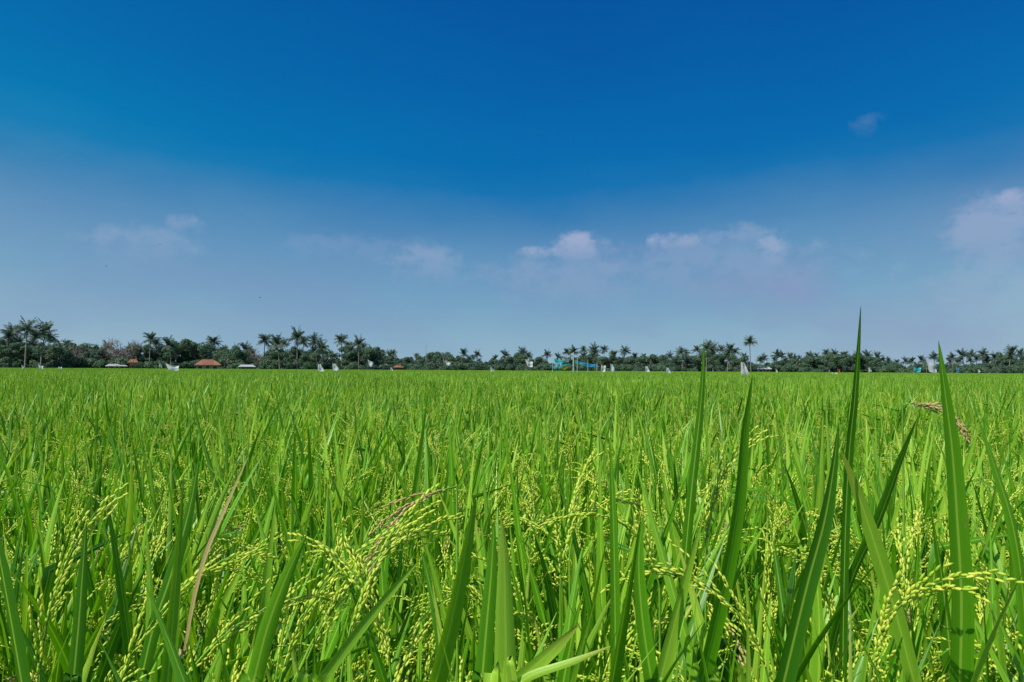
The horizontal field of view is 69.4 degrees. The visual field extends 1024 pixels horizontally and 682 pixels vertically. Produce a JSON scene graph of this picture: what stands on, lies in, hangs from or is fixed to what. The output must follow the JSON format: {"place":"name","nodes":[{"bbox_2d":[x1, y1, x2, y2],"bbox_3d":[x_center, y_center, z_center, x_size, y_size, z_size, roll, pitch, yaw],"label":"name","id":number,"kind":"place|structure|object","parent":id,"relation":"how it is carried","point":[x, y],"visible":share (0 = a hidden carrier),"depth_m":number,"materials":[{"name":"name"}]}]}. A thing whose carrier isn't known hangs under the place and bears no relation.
{"place":"outdoors","nodes":[
{"label":"outdoors","id":0,"kind":"place"},
{"bbox_2d":[196,365,218,368],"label":"walls","id":1,"kind":"structure","parent":0,"point":[204,366],"depth_m":262.03,"materials":[{"name":"paint"}]},
{"bbox_2d":[194,359,220,364],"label":"roof","id":2,"kind":"structure","parent":1,"relation":"on","point":[207,362],"depth_m":263.17,"materials":[{"name":"tile"}]},
{"bbox_2d":[0,372,1023,681],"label":"rice field","id":3,"kind":"structure","parent":0,"point":[328,464],"depth_m":1.75,"materials":[{"name":"green plant"}]},
{"bbox_2d":[0,367,1023,387],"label":"rice field","id":4,"kind":"structure","parent":0,"point":[478,376],"depth_m":28.64,"materials":[{"name":"green plant"}]},
{"bbox_2d":[0,0,1023,367],"label":"sky","id":5,"kind":"structure","parent":0,"point":[488,177],"materials":[{"name":"blue"}]},
{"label":"walls","id":6,"kind":"object","parent":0,"visible":0},
{"bbox_2d":[106,364,126,365],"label":"roof","id":7,"kind":"structure","parent":6,"relation":"on","point":[116,364],"depth_m":254.82,"materials":[{"name":"metal"}]},
{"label":"walls","id":8,"kind":"object","parent":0,"visible":0},
{"bbox_2d":[238,365,255,366],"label":"roof","id":9,"kind":"structure","parent":8,"relation":"on","point":[246,366],"depth_m":272.26,"materials":[{"name":"metal"}]},
{"label":"ground","id":10,"kind":"structure","parent":0,"visible":0},
{"bbox_2d":[0,328,19,345],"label":"palm tree","id":11,"kind":"object","parent":10,"relation":"on","point":[8,335],"visible":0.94,"depth_m":257.93,"materials":[{"name":"green plant"}]},
{"bbox_2d":[0,322,22,337],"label":"palm tree","id":12,"kind":"object","parent":10,"relation":"on","point":[12,329],"visible":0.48,"depth_m":275.87,"materials":[{"name":"green plant"}]},
{"bbox_2d":[12,333,31,345],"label":"palm tree","id":13,"kind":"object","parent":10,"relation":"on","point":[20,339],"visible":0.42,"depth_m":275.08,"materials":[{"name":"green plant"}]},
{"bbox_2d":[12,316,39,367],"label":"palm tree","id":14,"kind":"object","parent":10,"relation":"on","point":[27,328],"visible":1,"depth_m":243.73,"materials":[{"name":"green plant"}]},
{"bbox_2d":[31,319,59,365],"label":"palm tree","id":15,"kind":"object","parent":10,"relation":"on","point":[45,328],"visible":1,"depth_m":246.75,"materials":[{"name":"green plant"}]},
{"bbox_2d":[42,333,58,343],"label":"palm tree","id":16,"kind":"object","parent":10,"relation":"on","point":[53,340],"visible":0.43,"depth_m":315.58,"materials":[{"name":"green plant"}]},
{"bbox_2d":[60,339,73,346],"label":"palm tree","id":17,"kind":"object","parent":10,"relation":"on","point":[66,342],"visible":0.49,"depth_m":351.05,"materials":[{"name":"green plant"}]},
{"bbox_2d":[142,331,159,361],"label":"palm tree","id":18,"kind":"object","parent":10,"relation":"on","point":[151,338],"visible":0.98,"depth_m":275.61,"materials":[{"name":"green plant"}]},
{"bbox_2d":[149,337,163,350],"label":"palm tree","id":19,"kind":"object","parent":10,"relation":"on","point":[157,342],"visible":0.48,"depth_m":355.61,"materials":[{"name":"green plant"}]},
{"bbox_2d":[161,335,177,364],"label":"palm tree","id":20,"kind":"object","parent":10,"relation":"on","point":[169,344],"visible":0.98,"depth_m":265.13,"materials":[{"name":"green plant"}]},
{"bbox_2d":[165,363,178,370],"bbox_3d":[-25.312,2.406,55.053,0.998,1.664,0.160,0,-2,-2],"label":"bird scaring flag","id":21,"kind":"object","parent":10,"relation":"on","point":[171,367],"visible":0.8,"depth_m":55.04,"materials":[{"name":"white fabric"}]},
{"bbox_2d":[205,335,222,356],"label":"palm tree","id":22,"kind":"object","parent":10,"relation":"on","point":[212,340],"visible":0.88,"depth_m":321.38,"materials":[{"name":"green plant"}]},
{"bbox_2d":[0,457,464,681],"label":"rice plant","id":23,"kind":"object","parent":10,"relation":"on","point":[271,612],"visible":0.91,"depth_m":0.75,"materials":[{"name":"green plant"}]},
{"bbox_2d":[256,333,272,356],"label":"palm tree","id":24,"kind":"object","parent":10,"relation":"on","point":[264,338],"visible":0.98,"depth_m":294.87,"materials":[{"name":"green plant"}]},
{"bbox_2d":[267,339,278,350],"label":"palm tree","id":25,"kind":"object","parent":10,"relation":"on","point":[275,348],"visible":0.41,"depth_m":324.85,"materials":[{"name":"green plant"}]},
{"bbox_2d":[269,332,284,368],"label":"palm tree","id":26,"kind":"object","parent":10,"relation":"on","point":[277,341],"visible":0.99,"depth_m":277.14,"materials":[{"name":"green plant"}]},
{"bbox_2d":[281,338,290,350],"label":"palm tree","id":27,"kind":"object","parent":10,"relation":"on","point":[285,344],"visible":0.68,"depth_m":395.98,"materials":[{"name":"green plant"}]},
{"bbox_2d":[284,324,306,368],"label":"palm tree","id":28,"kind":"object","parent":10,"relation":"on","point":[296,337],"visible":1,"depth_m":280.02,"materials":[{"name":"green plant"}]},
{"bbox_2d":[295,336,310,353],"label":"palm tree","id":29,"kind":"object","parent":10,"relation":"on","point":[305,343],"visible":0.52,"depth_m":305.29,"materials":[{"name":"green plant"}]},
{"bbox_2d":[306,332,325,367],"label":"palm tree","id":30,"kind":"object","parent":10,"relation":"on","point":[314,337],"visible":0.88,"depth_m":287.89,"materials":[{"name":"green plant"}]},
{"bbox_2d":[318,364,323,371],"bbox_3d":[-15.479,2.619,60.005,0.554,1.741,0.156,0,-2,0],"label":"bird scaring flag","id":31,"kind":"object","parent":10,"relation":"on","point":[320,368],"visible":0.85,"depth_m":60.03,"materials":[{"name":"white fabric"}]},
{"bbox_2d":[315,338,328,368],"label":"palm tree","id":32,"kind":"object","parent":10,"relation":"on","point":[321,344],"visible":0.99,"depth_m":282.94,"materials":[{"name":"green plant"}]},
{"bbox_2d":[333,364,339,370],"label":"bird scaring flag","id":33,"kind":"object","parent":10,"relation":"on","point":[335,368],"visible":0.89,"depth_m":65.02,"materials":[{"name":"white fabric"}]},
{"bbox_2d":[333,333,348,365],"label":"palm tree","id":34,"kind":"object","parent":10,"relation":"on","point":[340,339],"visible":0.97,"depth_m":314.30,"materials":[{"name":"green plant"}]},
{"bbox_2d":[349,333,365,369],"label":"palm tree","id":35,"kind":"object","parent":10,"relation":"on","point":[358,343],"visible":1,"depth_m":285.25,"materials":[{"name":"green plant"}]},
{"bbox_2d":[287,483,516,681],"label":"rice plant","id":36,"kind":"object","parent":10,"relation":"on","point":[500,602],"visible":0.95,"depth_m":0.67,"materials":[{"name":"green plant"}]},
{"bbox_2d":[0,338,1023,372],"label":"distant trees","id":37,"kind":"object","parent":10,"relation":"on","point":[74,355],"visible":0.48,"depth_m":317.53,"materials":[{"name":"green plant"}]},
{"bbox_2d":[525,358,532,372],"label":"bird scaring flag","id":38,"kind":"object","parent":10,"relation":"on","point":[529,364],"visible":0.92,"depth_m":65.02,"materials":[{"name":"white fabric"}]},
{"bbox_2d":[526,352,532,360],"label":"palm tree","id":39,"kind":"object","parent":10,"relation":"on","point":[529,355],"visible":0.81,"depth_m":426.84,"materials":[{"name":"green plant"}]},
{"bbox_2d":[551,352,596,371],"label":"streamer net","id":40,"kind":"object","parent":10,"relation":"on","point":[563,367],"visible":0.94,"depth_m":90.09,"materials":[{"name":"blue plastic"}]},
{"bbox_2d":[568,344,579,355],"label":"palm tree","id":41,"kind":"object","parent":10,"relation":"on","point":[572,349],"visible":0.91,"depth_m":425.44,"materials":[{"name":"green plant"}]},
{"bbox_2d":[578,345,588,353],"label":"palm tree","id":42,"kind":"object","parent":10,"relation":"on","point":[583,348],"visible":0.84,"depth_m":450.10,"materials":[{"name":"green plant"}]},
{"bbox_2d":[585,342,600,356],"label":"palm tree","id":43,"kind":"object","parent":10,"relation":"on","point":[594,349],"visible":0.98,"depth_m":357.02,"materials":[{"name":"green plant"}]},
{"bbox_2d":[598,345,608,353],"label":"palm tree","id":44,"kind":"object","parent":10,"relation":"on","point":[604,349],"visible":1,"depth_m":450.14,"materials":[{"name":"green plant"}]},
{"bbox_2d":[619,345,630,360],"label":"palm tree","id":45,"kind":"object","parent":10,"relation":"on","point":[624,350],"visible":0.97,"depth_m":396.38,"materials":[{"name":"green plant"}]},
{"bbox_2d":[483,342,779,681],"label":"rice plant","id":46,"kind":"object","parent":10,"relation":"on","point":[537,666],"visible":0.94,"depth_m":0.83,"materials":[{"name":"green plant"}]},
{"bbox_2d":[673,346,685,356],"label":"palm tree","id":47,"kind":"object","parent":10,"relation":"on","point":[679,352],"visible":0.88,"depth_m":364.39,"materials":[{"name":"green plant"}]},
{"bbox_2d":[690,345,699,352],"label":"palm tree","id":48,"kind":"object","parent":10,"relation":"on","point":[696,348],"visible":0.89,"depth_m":488.65,"materials":[{"name":"green plant"}]},
{"bbox_2d":[698,339,716,371],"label":"palm tree","id":49,"kind":"object","parent":10,"relation":"on","point":[708,348],"visible":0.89,"depth_m":304.66,"materials":[{"name":"green plant"}]},
{"bbox_2d":[706,340,721,371],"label":"palm tree","id":50,"kind":"object","parent":10,"relation":"on","point":[714,344],"visible":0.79,"depth_m":306.29,"materials":[{"name":"green plant"}]},
{"bbox_2d":[717,344,723,352],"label":"palm tree","id":51,"kind":"object","parent":10,"relation":"on","point":[721,349],"visible":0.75,"depth_m":439.24,"materials":[{"name":"green plant"}]},
{"bbox_2d":[723,342,735,371],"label":"palm tree","id":52,"kind":"object","parent":10,"relation":"on","point":[728,350],"visible":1,"depth_m":303.70,"materials":[{"name":"green plant"}]},
{"bbox_2d":[732,347,740,354],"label":"palm tree","id":53,"kind":"object","parent":10,"relation":"on","point":[735,350],"visible":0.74,"depth_m":438.31,"materials":[{"name":"green plant"}]},
{"bbox_2d":[741,362,748,375],"bbox_3d":[15.795,2.295,50.039,0.684,1.965,0.145,1,-2,-7],"label":"bird scaring flag","id":54,"kind":"object","parent":10,"relation":"on","point":[744,370],"visible":0.73,"depth_m":50.03,"materials":[{"name":"white fabric"}]},
{"bbox_2d":[743,335,757,371],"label":"palm tree","id":55,"kind":"object","parent":10,"relation":"on","point":[749,342],"visible":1,"depth_m":306.45,"materials":[{"name":"green plant"}]},
{"bbox_2d":[786,352,793,358],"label":"palm tree","id":56,"kind":"object","parent":10,"relation":"on","point":[789,355],"visible":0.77,"depth_m":448.14,"materials":[{"name":"green plant"}]},
{"bbox_2d":[600,307,1023,681],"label":"rice plant","id":57,"kind":"object","parent":10,"relation":"on","point":[960,578],"visible":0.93,"depth_m":0.72,"materials":[{"name":"green plant"}]},
{"bbox_2d":[821,348,831,354],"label":"palm tree","id":58,"kind":"object","parent":10,"relation":"on","point":[826,352],"visible":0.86,"depth_m":477.90,"materials":[{"name":"green plant"}]},
{"bbox_2d":[862,349,872,355],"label":"palm tree","id":59,"kind":"object","parent":10,"relation":"on","point":[866,352],"visible":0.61,"depth_m":361.27,"materials":[{"name":"green plant"}]},
{"bbox_2d":[874,350,884,360],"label":"palm tree","id":60,"kind":"object","parent":10,"relation":"on","point":[877,354],"visible":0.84,"depth_m":387.50,"materials":[{"name":"green plant"}]},
{"bbox_2d":[913,366,920,371],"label":"bird scaring flag","id":61,"kind":"object","parent":10,"relation":"on","point":[917,369],"visible":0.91,"depth_m":75.05,"materials":[{"name":"teal fabric"}]},
{"bbox_2d":[926,360,936,374],"bbox_3d":[34.062,2.603,60.020,0.926,2.344,0.139,1,-2,-11],"label":"bird scaring flag","id":62,"kind":"object","parent":10,"relation":"on","point":[932,367],"visible":0.94,"depth_m":60.02,"materials":[{"name":"white fabric"}]},
{"bbox_2d":[1002,344,1017,363],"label":"palm tree","id":63,"kind":"object","parent":10,"relation":"on","point":[1012,349],"visible":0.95,"depth_m":322.18,"materials":[{"name":"green plant"}]},
{"bbox_2d":[1016,348,1023,355],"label":"palm tree","id":64,"kind":"object","parent":10,"relation":"on","point":[1019,351],"visible":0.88,"depth_m":374.07,"materials":[{"name":"green plant"}]},
{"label":"walls","id":65,"kind":"object","parent":10,"relation":"on","visible":0},
{"bbox_2d":[127,359,139,362],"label":"roof","id":66,"kind":"structure","parent":65,"relation":"on","point":[133,361],"depth_m":256.66,"materials":[{"name":"tile"}]}
]}

